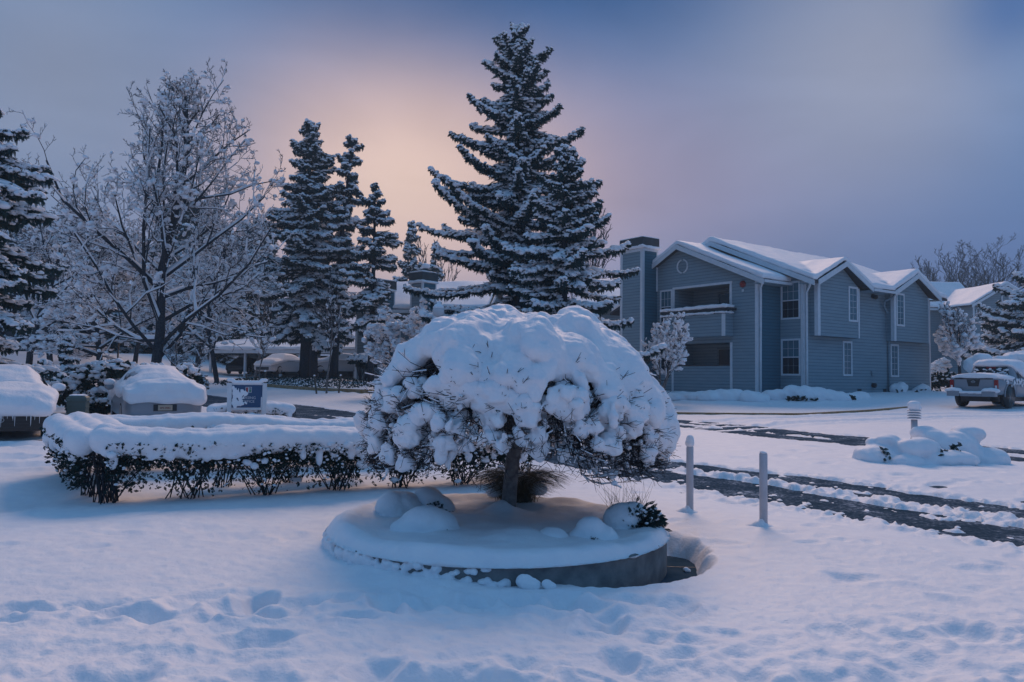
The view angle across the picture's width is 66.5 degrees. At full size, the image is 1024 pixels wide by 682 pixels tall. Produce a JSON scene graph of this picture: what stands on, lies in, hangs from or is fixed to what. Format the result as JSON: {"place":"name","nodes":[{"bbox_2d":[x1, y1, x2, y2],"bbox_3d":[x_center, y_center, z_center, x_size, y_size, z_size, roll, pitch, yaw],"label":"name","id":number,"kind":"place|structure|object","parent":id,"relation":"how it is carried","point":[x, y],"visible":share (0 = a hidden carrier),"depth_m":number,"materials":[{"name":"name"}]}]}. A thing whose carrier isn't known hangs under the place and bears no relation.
{"place":"outdoors","nodes":[
{"label":"outdoors","id":0,"kind":"place"},
{"bbox_2d":[66,394,90,414],"bbox_3d":[-9.690,1.646,17.436,0.420,0.919,0.420,2,-3,-17],"label":"waste bin","id":1,"kind":"object","parent":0,"point":[78,402],"visible":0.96,"depth_m":17.28,"materials":[{"name":"green plastic"}]},
{"bbox_2d":[0,351,1023,681],"bbox_3d":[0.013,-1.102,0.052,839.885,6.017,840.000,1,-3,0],"label":"ground","id":2,"kind":"structure","parent":0,"point":[232,583],"depth_m":6.04,"materials":[{"name":"snow"}]},
{"bbox_2d":[0,223,42,341],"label":"background evergreen","id":3,"kind":"object","parent":2,"relation":"on","point":[10,235],"depth_m":75.09,"materials":[{"name":"green plant"}]},
{"bbox_2d":[0,364,65,435],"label":"parked car","id":4,"kind":"object","parent":2,"relation":"on","point":[29,396],"visible":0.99,"depth_m":16.15,"materials":[{"name":"white paint"}]},
{"bbox_2d":[0,108,69,396],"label":"spruce tree","id":5,"kind":"object","parent":2,"relation":"on","point":[19,180],"visible":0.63,"depth_m":20.43,"materials":[{"name":"green plant"}]},
{"bbox_2d":[0,225,82,361],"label":"bare tree","id":6,"kind":"object","parent":2,"relation":"on","point":[50,357],"visible":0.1,"depth_m":54.97,"materials":[{"name":"white plant"}]},
{"bbox_2d":[32,358,68,394],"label":"evergreen shrub","id":7,"kind":"object","parent":2,"relation":"on","point":[43,361],"visible":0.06,"depth_m":24.88,"materials":[{"name":"green plant"}]},
{"bbox_2d":[2,230,101,336],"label":"bare tree","id":8,"kind":"object","parent":2,"relation":"on","point":[8,333],"visible":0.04,"depth_m":62.66,"materials":[{"name":"brown plant"}]},
{"bbox_2d":[3,238,102,350],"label":"background evergreen","id":9,"kind":"object","parent":2,"relation":"on","point":[41,341],"visible":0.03,"depth_m":68.72,"materials":[{"name":"green plant"}]},
{"bbox_2d":[56,336,80,405],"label":"cedar sapling","id":10,"kind":"object","parent":2,"relation":"on","point":[65,360],"visible":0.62,"depth_m":26.87,"materials":[{"name":"green plant"}]},
{"bbox_2d":[6,184,138,364],"bbox_3d":[-26.651,-3.454,46.407,7.123,12.317,7.227,-2,-4,42],"label":"bare tree","id":11,"kind":"object","parent":2,"relation":"on","point":[40,313],"visible":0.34,"depth_m":45.68,"materials":[{"name":"white plant"}]},
{"bbox_2d":[0,265,154,362],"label":"bare tree","id":12,"kind":"object","parent":2,"relation":"on","point":[80,348],"visible":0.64,"depth_m":42.82,"materials":[{"name":"white plant"}]},
{"bbox_2d":[72,207,119,349],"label":"background evergreen","id":13,"kind":"object","parent":2,"relation":"on","point":[92,254],"visible":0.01,"depth_m":78.21,"materials":[{"name":"green plant"}]},
{"bbox_2d":[12,185,205,356],"bbox_3d":[-30.530,-4.844,57.332,15.665,12.754,14.832,-2,-4,42],"label":"bare tree","id":14,"kind":"object","parent":2,"relation":"on","point":[124,262],"visible":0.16,"depth_m":54.56,"materials":[{"name":"white plant"}]},
{"bbox_2d":[79,253,146,352],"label":"background evergreen","id":15,"kind":"object","parent":2,"relation":"on","point":[122,347],"visible":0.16,"depth_m":73.55,"materials":[{"name":"green plant"}]},
{"bbox_2d":[48,358,201,414],"bbox_3d":[-11.713,1.421,23.503,4.416,1.804,2.075,1,-3,-13],"label":"rhododendron","id":16,"kind":"object","parent":2,"relation":"on","point":[86,377],"visible":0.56,"depth_m":23.05,"materials":[{"name":"green plant"}]},
{"bbox_2d":[70,214,201,363],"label":"bare tree","id":17,"kind":"object","parent":2,"relation":"on","point":[138,311],"visible":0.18,"depth_m":55.81,"materials":[{"name":"white plant"}]},
{"bbox_2d":[126,221,160,352],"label":"background evergreen","id":18,"kind":"object","parent":2,"relation":"on","point":[129,348],"visible":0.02,"depth_m":80.61,"materials":[{"name":"green plant"}]},
{"bbox_2d":[7,59,301,362],"bbox_3d":[-15.879,-5.009,35.781,12.737,15.508,11.463,2,-3,-20],"label":"bare tree","id":19,"kind":"object","parent":2,"relation":"on","point":[156,184],"visible":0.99,"depth_m":34.36,"materials":[{"name":"white plant"}]},
{"bbox_2d":[104,364,206,415],"bbox_3d":[-9.552,1.417,20.854,2.325,1.590,4.860,2,-3,-31],"label":"parked car","id":20,"kind":"object","parent":2,"relation":"on","point":[146,390],"visible":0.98,"depth_m":19.06,"materials":[{"name":"silver metal"}]},
{"bbox_2d":[136,181,242,356],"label":"background evergreen","id":21,"kind":"object","parent":2,"relation":"on","point":[188,216],"visible":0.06,"depth_m":78.51,"materials":[{"name":"green plant"}]},
{"bbox_2d":[163,326,217,367],"bbox_3d":[-14.654,0.956,35.733,2.242,3.162,2.747,2,-3,-20],"label":"shrub","id":22,"kind":"object","parent":2,"relation":"on","point":[187,353],"visible":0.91,"depth_m":35.35,"materials":[{"name":"white plant"}]},
{"bbox_2d":[193,372,209,389],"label":"round shrub","id":23,"kind":"object","parent":2,"relation":"on","point":[203,380],"visible":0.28,"depth_m":31.87,"materials":[{"name":"green plant"}]},
{"bbox_2d":[134,204,285,382],"bbox_3d":[-17.960,-2.732,45.682,6.319,10.754,8.129,-1,-3,34],"label":"bare tree","id":24,"kind":"object","parent":2,"relation":"on","point":[223,269],"visible":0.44,"depth_m":45.53,"materials":[{"name":"white plant"}]},
{"bbox_2d":[160,208,275,366],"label":"bare tree","id":25,"kind":"object","parent":2,"relation":"on","point":[188,295],"visible":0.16,"depth_m":51.28,"materials":[{"name":"white plant"}]},
{"bbox_2d":[185,225,259,364],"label":"background evergreen","id":26,"kind":"object","parent":2,"relation":"on","point":[224,359],"visible":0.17,"depth_m":75.48,"materials":[{"name":"green plant"}]},
{"bbox_2d":[226,358,256,373],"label":"parked car","id":27,"kind":"object","parent":2,"relation":"on","point":[236,365],"visible":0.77,"depth_m":65.63,"materials":[{"name":"black paint"}]},
{"bbox_2d":[227,378,267,414],"bbox_3d":[-6.107,1.575,17.931,1.384,1.435,0.552,2,-3,-19],"label":"office sign","id":28,"kind":"object","parent":2,"relation":"on","point":[246,394],"visible":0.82,"depth_m":18.14,"materials":[{"name":"blue paint"}]},
{"bbox_2d":[206,401,295,417],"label":"hedge","id":29,"kind":"object","parent":2,"relation":"on","point":[281,408],"visible":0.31,"depth_m":18.68,"materials":[{"name":"white plant"}]},
{"bbox_2d":[232,279,289,377],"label":"street tree","id":30,"kind":"object","parent":2,"relation":"on","point":[263,320],"visible":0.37,"depth_m":58.67,"materials":[{"name":"brown plant"}]},
{"bbox_2d":[249,308,280,379],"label":"staked tree","id":31,"kind":"object","parent":2,"relation":"on","point":[264,347],"visible":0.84,"depth_m":36.74,"materials":[{"name":"brown plant"}]},
{"bbox_2d":[235,216,298,357],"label":"background evergreen","id":32,"kind":"object","parent":2,"relation":"on","point":[264,292],"visible":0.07,"depth_m":83.05,"materials":[{"name":"green plant"}]},
{"bbox_2d":[254,353,299,373],"bbox_3d":[-17.736,1.744,60.005,1.866,1.604,4.776,0,-3,18],"label":"parked car","id":33,"kind":"object","parent":2,"relation":"on","point":[280,363],"visible":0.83,"depth_m":58.84,"materials":[{"name":"grey paint"}]},
{"bbox_2d":[202,339,354,377],"bbox_3d":[-18.248,1.577,66.403,14.747,3.570,6.257,0,-3,17],"label":"carport","id":34,"kind":"object","parent":2,"relation":"on","point":[247,347],"visible":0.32,"depth_m":64.97,"materials":[{"name":"grey"}]},
{"bbox_2d":[210,424,360,487],"bbox_3d":[-3.346,1.699,11.750,2.573,0.936,0.814,2,-3,-28],"label":"hedge","id":35,"kind":"object","parent":2,"relation":"on","point":[240,426],"visible":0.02,"depth_m":11.37,"materials":[{"name":"green plant"}]},
{"bbox_2d":[38,411,535,503],"bbox_3d":[-3.347,1.650,12.083,7.108,1.073,3.943,2,-3,-26],"label":"hedge loop","id":36,"kind":"object","parent":2,"relation":"on","point":[77,443],"visible":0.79,"depth_m":10.24,"materials":[{"name":"white plant"}]},
{"bbox_2d":[209,376,371,387],"bbox_3d":[-12.539,2.436,47.150,10.047,0.712,7.670,1,-3,0],"label":"ground cover","id":37,"kind":"object","parent":2,"relation":"on","point":[293,378],"visible":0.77,"depth_m":46.77,"materials":[{"name":"green plant"}]},
{"bbox_2d":[257,118,355,377],"bbox_3d":[-13.275,-5.960,50.187,6.509,16.737,6.622,1,-3,0],"label":"hemlock tree","id":38,"kind":"object","parent":2,"relation":"on","point":[301,318],"visible":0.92,"depth_m":49.61,"materials":[{"name":"green plant"}]},
{"bbox_2d":[271,182,355,376],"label":"hemlock tree","id":39,"kind":"object","parent":2,"relation":"on","point":[316,350],"visible":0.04,"depth_m":55.71,"materials":[{"name":"green plant"}]},
{"bbox_2d":[262,383,373,393],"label":"kerb","id":40,"kind":"structure","parent":2,"relation":"on","point":[361,391],"depth_m":41.48,"materials":[{"name":"paint"}]},
{"bbox_2d":[312,273,352,392],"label":"staked tree","id":41,"kind":"object","parent":2,"relation":"on","point":[330,324],"visible":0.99,"depth_m":38.98,"materials":[{"name":"brown plant"}]},
{"bbox_2d":[318,353,354,373],"bbox_3d":[-13.185,1.717,59.986,4.776,1.604,1.866,1,-3,-10],"label":"parked car","id":42,"kind":"object","parent":2,"relation":"on","point":[343,365],"visible":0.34,"depth_m":59.13,"materials":[{"name":"grey paint"}]},
{"bbox_2d":[311,134,371,377],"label":"fir tree","id":43,"kind":"object","parent":2,"relation":"on","point":[348,161],"visible":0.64,"depth_m":50.92,"materials":[{"name":"green plant"}]},
{"bbox_2d":[345,352,376,380],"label":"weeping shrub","id":44,"kind":"object","parent":2,"relation":"on","point":[360,360],"visible":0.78,"depth_m":48.72,"materials":[{"name":"white plant"}]},
{"bbox_2d":[336,182,403,382],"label":"fir tree","id":45,"kind":"object","parent":2,"relation":"on","point":[373,296],"visible":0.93,"depth_m":46.85,"materials":[{"name":"green plant"}]},
{"bbox_2d":[361,298,428,371],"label":"snowy tree","id":46,"kind":"object","parent":2,"relation":"on","point":[391,326],"visible":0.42,"depth_m":35.55,"materials":[{"name":"white plant"}]},
{"bbox_2d":[392,220,422,281],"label":"fir tree","id":47,"kind":"object","parent":2,"relation":"on","point":[411,250],"visible":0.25,"depth_m":78.07,"materials":[{"name":"green plant"}]},
{"bbox_2d":[351,281,503,379],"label":"apartment building","id":48,"kind":"structure","parent":2,"relation":"on","point":[401,306],"depth_m":56.95,"materials":[{"name":"grey"}]},
{"bbox_2d":[374,279,396,378],"bbox_3d":[-9.323,-0.261,56.414,1.388,8.396,1.452,-2,-4,43],"label":"clad chimney","id":49,"kind":"object","parent":48,"relation":"attached to","point":[393,284],"visible":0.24,"depth_m":56.23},
{"bbox_2d":[408,263,438,336],"bbox_3d":[-6.357,-0.786,55.535,1.565,9.548,1.617,-2,-4,43],"label":"clad chimney","id":50,"kind":"object","parent":48,"relation":"attached to","point":[424,277],"visible":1,"depth_m":55.23,"materials":[{"name":"grey"}]},
{"bbox_2d":[429,241,444,280],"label":"fir tree","id":51,"kind":"object","parent":2,"relation":"on","point":[434,267],"visible":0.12,"depth_m":82.33,"materials":[{"name":"green plant"}]},
{"bbox_2d":[415,233,460,281],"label":"bare tree","id":52,"kind":"object","parent":2,"relation":"on","point":[424,253],"visible":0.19,"depth_m":85.70,"materials":[{"name":"white plant"}]},
{"bbox_2d":[433,301,443,316],"bbox_3d":[-2.472,0.603,25.999,0.400,3.880,0.400,1,-3,0],"label":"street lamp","id":53,"kind":"object","parent":2,"relation":"on","point":[438,309],"visible":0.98,"depth_m":25.93,"materials":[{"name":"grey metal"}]},
{"bbox_2d":[321,493,669,587],"bbox_3d":[-0.144,1.953,7.749,3.366,0.586,3.395,1,-3,0],"label":"round planter","id":54,"kind":"object","parent":2,"relation":"on","point":[490,541],"visible":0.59,"depth_m":6.69,"materials":[{"name":"concrete"}]},
{"bbox_2d":[374,491,423,516],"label":"snowy shrub","id":55,"kind":"object","parent":54,"relation":"on","point":[394,503],"visible":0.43,"depth_m":8.10,"materials":[{"name":"snow"}]},
{"bbox_2d":[390,505,459,531],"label":"snowy shrub","id":56,"kind":"object","parent":54,"relation":"on","point":[426,518],"visible":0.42,"depth_m":7.22,"materials":[{"name":"snow"}]},
{"bbox_2d":[414,487,455,511],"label":"snowy shrub","id":57,"kind":"object","parent":54,"relation":"on","point":[433,496],"visible":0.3,"depth_m":8.26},
{"bbox_2d":[353,304,680,506],"bbox_3d":[0.069,0.787,8.364,3.480,2.378,3.459,1,-3,0],"label":"weeping tree","id":58,"kind":"object","parent":54,"relation":"on","point":[504,378],"visible":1,"depth_m":7.20,"materials":[{"name":"white plant"}]},
{"bbox_2d":[459,466,579,502],"bbox_3d":[0.069,1.732,9.091,1.492,0.501,1.291,1,-3,0],"label":"grass tussock","id":59,"kind":"object","parent":54,"relation":"on","point":[529,488],"depth_m":8.96,"materials":[{"name":"plant"}]},
{"bbox_2d":[540,527,568,537],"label":"snowy shrub","id":60,"kind":"object","parent":54,"relation":"on","point":[554,532],"visible":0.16,"depth_m":6.97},
{"bbox_2d":[568,516,618,539],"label":"snowy shrub","id":61,"kind":"object","parent":54,"relation":"on","point":[591,527],"visible":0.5,"depth_m":7.02,"materials":[{"name":"snow"}]},
{"bbox_2d":[597,478,671,531],"bbox_3d":[1.175,1.682,7.610,0.735,0.674,0.467,1,-3,0],"label":"needled shrub","id":62,"kind":"object","parent":54,"relation":"on","point":[627,515],"visible":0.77,"depth_m":7.50,"materials":[{"name":"white plant"}]},
{"bbox_2d":[371,22,640,387],"bbox_3d":[0.085,-5.107,33.851,10.945,18.289,11.576,3,-3,-38],"label":"spruce tree","id":63,"kind":"object","parent":2,"relation":"on","point":[516,116],"visible":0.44,"depth_m":33.58,"materials":[{"name":"green plant"}]},
{"bbox_2d":[516,574,540,588],"bbox_3d":[0.125,1.879,6.058,0.195,0.138,0.154,1,-3,0],"label":"snow lump","id":64,"kind":"object","parent":2,"relation":"on","point":[525,581],"visible":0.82,"depth_m":6.01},
{"bbox_2d":[541,579,556,588],"bbox_3d":[0.285,1.884,6.034,0.117,0.084,0.093,1,-3,0],"label":"snow lump","id":65,"kind":"object","parent":2,"relation":"on","point":[547,584],"visible":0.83,"depth_m":6.00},
{"bbox_2d":[501,143,666,364],"bbox_3d":[2.078,-1.801,29.199,7.043,11.615,6.645,1,-3,0],"label":"spruce tree","id":66,"kind":"object","parent":2,"relation":"on","point":[561,256],"visible":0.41,"depth_m":29.15,"materials":[{"name":"green plant"}]},
{"bbox_2d":[569,208,616,298],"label":"spruce tree","id":67,"kind":"object","parent":2,"relation":"on","point":[596,259],"visible":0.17,"depth_m":70.08,"materials":[{"name":"plant"}]},
{"bbox_2d":[576,278,619,333],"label":"neighbour house","id":68,"kind":"structure","parent":2,"relation":"on","point":[607,315],"depth_m":54.01,"materials":[{"name":"grey"}]},
{"bbox_2d":[640,311,692,389],"bbox_3d":[6.731,0.786,33.493,2.213,4.057,2.874,1,-3,0],"label":"crape myrtle","id":69,"kind":"object","parent":2,"relation":"on","point":[678,349],"visible":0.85,"depth_m":33.16,"materials":[{"name":"white plant"}]},
{"bbox_2d":[666,391,703,400],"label":"snowy shrub","id":70,"kind":"object","parent":2,"relation":"on","point":[682,395],"visible":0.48,"depth_m":35.19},
{"bbox_2d":[676,435,697,512],"bbox_3d":[2.148,1.726,9.626,0.319,1.142,0.190,0,-3,16],"label":"bollard","id":71,"kind":"object","parent":2,"relation":"on","point":[689,506],"visible":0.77,"depth_m":9.59,"materials":[{"name":"paint"}]},
{"bbox_2d":[696,389,742,400],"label":"snowy shrub","id":72,"kind":"object","parent":2,"relation":"on","point":[723,394],"visible":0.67,"depth_m":34.88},
{"bbox_2d":[739,390,769,401],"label":"snowy shrub","id":73,"kind":"object","parent":2,"relation":"on","point":[748,396],"visible":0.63,"depth_m":34.72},
{"bbox_2d":[746,451,773,526],"bbox_3d":[2.747,1.731,8.671,0.319,1.026,0.190,0,-3,16],"label":"bollard","id":74,"kind":"object","parent":2,"relation":"on","point":[762,521],"visible":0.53,"depth_m":8.63,"materials":[{"name":"metal"}]},
{"bbox_2d":[610,236,946,392],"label":"apartment house","id":75,"kind":"structure","parent":2,"relation":"on","point":[759,318],"depth_m":40.57,"materials":[{"name":"grey"}]},
{"bbox_2d":[660,289,671,323],"bbox_3d":[8.478,-1.873,42.974,0.043,1.880,0.900,3,-3,-36],"label":"window","id":76,"kind":"structure","parent":75,"relation":"in","point":[665,295],"depth_m":43.04,"materials":[{"name":"clear glass"}]},
{"bbox_2d":[660,341,671,374],"bbox_3d":[8.444,0.903,42.842,0.043,1.880,0.900,3,-3,-36],"label":"window","id":77,"kind":"structure","parent":75,"relation":"in","point":[663,367],"depth_m":42.92,"materials":[{"name":"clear glass"}]},
{"bbox_2d":[717,347,729,364],"bbox_3d":[11.542,1.437,41.047,0.074,2.200,1.860,3,-3,-36],"label":"sliding door","id":78,"kind":"structure","parent":75,"relation":"in","point":[723,354],"depth_m":41.50,"materials":[{"name":"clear glass"}]},
{"bbox_2d":[717,291,729,313],"bbox_3d":[11.577,-1.454,41.183,0.074,2.370,1.860,3,-3,-36],"label":"sliding door","id":79,"kind":"structure","parent":75,"relation":"in","point":[722,297],"depth_m":41.66,"materials":[{"name":"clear glass"}]},
{"bbox_2d":[781,281,800,319],"bbox_3d":[13.794,-2.010,38.702,0.043,1.880,1.100,3,-3,-36],"label":"window","id":80,"kind":"structure","parent":75,"relation":"in","point":[790,295],"depth_m":38.68,"materials":[{"name":"clear glass"}]},
{"bbox_2d":[781,338,800,375],"bbox_3d":[13.760,0.797,38.570,0.043,1.820,1.100,3,-3,-36],"label":"window","id":81,"kind":"structure","parent":75,"relation":"in","point":[790,348],"depth_m":38.56,"materials":[{"name":"clear glass"}]},
{"bbox_2d":[842,341,852,375],"bbox_3d":[17.256,0.905,40.180,0.840,1.800,0.043,3,-3,-36],"label":"window","id":82,"kind":"structure","parent":75,"relation":"in","point":[847,345],"depth_m":40.18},
{"bbox_2d":[848,286,857,321],"bbox_3d":[17.391,-1.873,39.814,0.840,1.800,0.043,3,-3,-36],"label":"window","id":83,"kind":"structure","parent":75,"relation":"in","point":[852,291],"depth_m":39.83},
{"bbox_2d":[890,344,898,376],"bbox_3d":[20.988,1.077,42.858,0.840,1.800,0.043,3,-3,-36],"label":"window","id":84,"kind":"structure","parent":75,"relation":"in","point":[894,348],"depth_m":42.85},
{"bbox_2d":[896,293,904,326],"bbox_3d":[21.138,-1.700,42.524,0.840,1.800,0.043,3,-3,-36],"label":"window","id":85,"kind":"structure","parent":75,"relation":"in","point":[900,298],"depth_m":42.53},
{"bbox_2d":[677,406,907,414],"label":"kerb","id":86,"kind":"structure","parent":2,"relation":"on","point":[832,412],"depth_m":27.29,"materials":[{"name":"paint"}]},
{"bbox_2d":[762,385,851,400],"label":"snowy shrub","id":87,"kind":"object","parent":2,"relation":"on","point":[797,393],"visible":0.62,"depth_m":35.11,"materials":[{"name":"snow"}]},
{"bbox_2d":[847,391,870,399],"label":"snowy shrub","id":88,"kind":"object","parent":2,"relation":"on","point":[859,395],"visible":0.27,"depth_m":35.75,"materials":[{"name":"snow"}]},
{"bbox_2d":[889,382,917,392],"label":"snowy shrub","id":89,"kind":"object","parent":2,"relation":"on","point":[899,387],"visible":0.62,"depth_m":41.87,"materials":[{"name":"snow"}]},
{"bbox_2d":[907,401,921,428],"bbox_3d":[8.084,1.799,15.687,0.270,1.197,0.260,1,-3,0],"label":"path light","id":90,"kind":"object","parent":2,"relation":"on","point":[914,405],"visible":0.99,"depth_m":15.63,"materials":[{"name":"paint"}]},
{"bbox_2d":[911,384,940,390],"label":"snowy shrub","id":91,"kind":"object","parent":2,"relation":"on","point":[922,387],"visible":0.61,"depth_m":43.18,"materials":[{"name":"snow"}]},
{"bbox_2d":[852,425,1010,465],"bbox_3d":[7.999,2.147,14.894,2.920,1.061,1.519,1,-3,0],"label":"snowy shrub cluster","id":92,"kind":"object","parent":2,"relation":"on","point":[931,445],"visible":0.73,"depth_m":14.67,"materials":[{"name":"snow"}]},
{"bbox_2d":[911,255,954,281],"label":"skyline tree","id":93,"kind":"object","parent":2,"relation":"on","point":[927,271],"visible":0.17,"depth_m":121.12,"materials":[{"name":"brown plant"}]},
{"bbox_2d":[931,357,952,378],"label":"snowy bush","id":94,"kind":"object","parent":2,"relation":"on","point":[943,365],"visible":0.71,"depth_m":51.72,"materials":[{"name":"snow"}]},
{"bbox_2d":[931,370,956,388],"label":"clipped hedge","id":95,"kind":"object","parent":2,"relation":"on","point":[943,380],"visible":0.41,"depth_m":47.27,"materials":[{"name":"green plant"}]},
{"bbox_2d":[929,281,964,362],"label":"apartment block","id":96,"kind":"structure","parent":2,"relation":"on","point":[948,288],"depth_m":88.66,"materials":[{"name":"grey"}]},
{"bbox_2d":[933,301,984,373],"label":"tree","id":97,"kind":"object","parent":2,"relation":"on","point":[953,322],"visible":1,"depth_m":43.81,"materials":[{"name":"white plant"}]},
{"bbox_2d":[923,233,1022,287],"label":"skyline tree","id":98,"kind":"object","parent":2,"relation":"on","point":[967,272],"visible":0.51,"depth_m":121.39,"materials":[{"name":"brown plant"}]},
{"bbox_2d":[932,245,1023,287],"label":"skyline tree","id":99,"kind":"object","parent":2,"relation":"on","point":[998,273],"visible":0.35,"depth_m":123.70,"materials":[{"name":"brown plant"}]},
{"bbox_2d":[936,281,1023,373],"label":"apartment block","id":100,"kind":"structure","parent":2,"relation":"on","point":[967,300],"depth_m":84.35,"materials":[{"name":"grey"}]},
{"bbox_2d":[945,359,1023,407],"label":"pickup truck","id":101,"kind":"object","parent":2,"relation":"on","point":[997,381],"visible":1,"depth_m":31.37,"materials":[{"name":"silver metal"}]},
{"bbox_2d":[962,309,1020,359],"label":"pine tree","id":102,"kind":"object","parent":2,"relation":"on","point":[992,337],"visible":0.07,"depth_m":49.97,"materials":[{"name":"green plant"}]},
{"bbox_2d":[963,350,1023,372],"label":"buried shrub","id":103,"kind":"object","parent":2,"relation":"on","point":[969,362],"visible":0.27,"depth_m":38.68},
{"bbox_2d":[967,271,1023,356],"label":"pine tree","id":104,"kind":"object","parent":2,"relation":"on","point":[1001,321],"visible":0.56,"depth_m":46.34,"materials":[{"name":"green plant"}]},
{"bbox_2d":[0,0,1023,355],"label":"sky","id":105,"kind":"structure","parent":0,"point":[879,135],"materials":[{"name":"blue"}]},
{"bbox_2d":[96,386,1023,546],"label":"road","id":106,"kind":"structure","parent":0,"point":[855,510],"depth_m":11.23,"materials":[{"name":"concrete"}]},
{"bbox_2d":[660,556,696,582],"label":"pavement","id":107,"kind":"structure","parent":0,"point":[675,567],"depth_m":7.48,"materials":[{"name":"grey concrete"}]},
{"bbox_2d":[678,420,1023,461],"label":"road","id":108,"kind":"structure","parent":0,"point":[839,439],"depth_m":20.53,"materials":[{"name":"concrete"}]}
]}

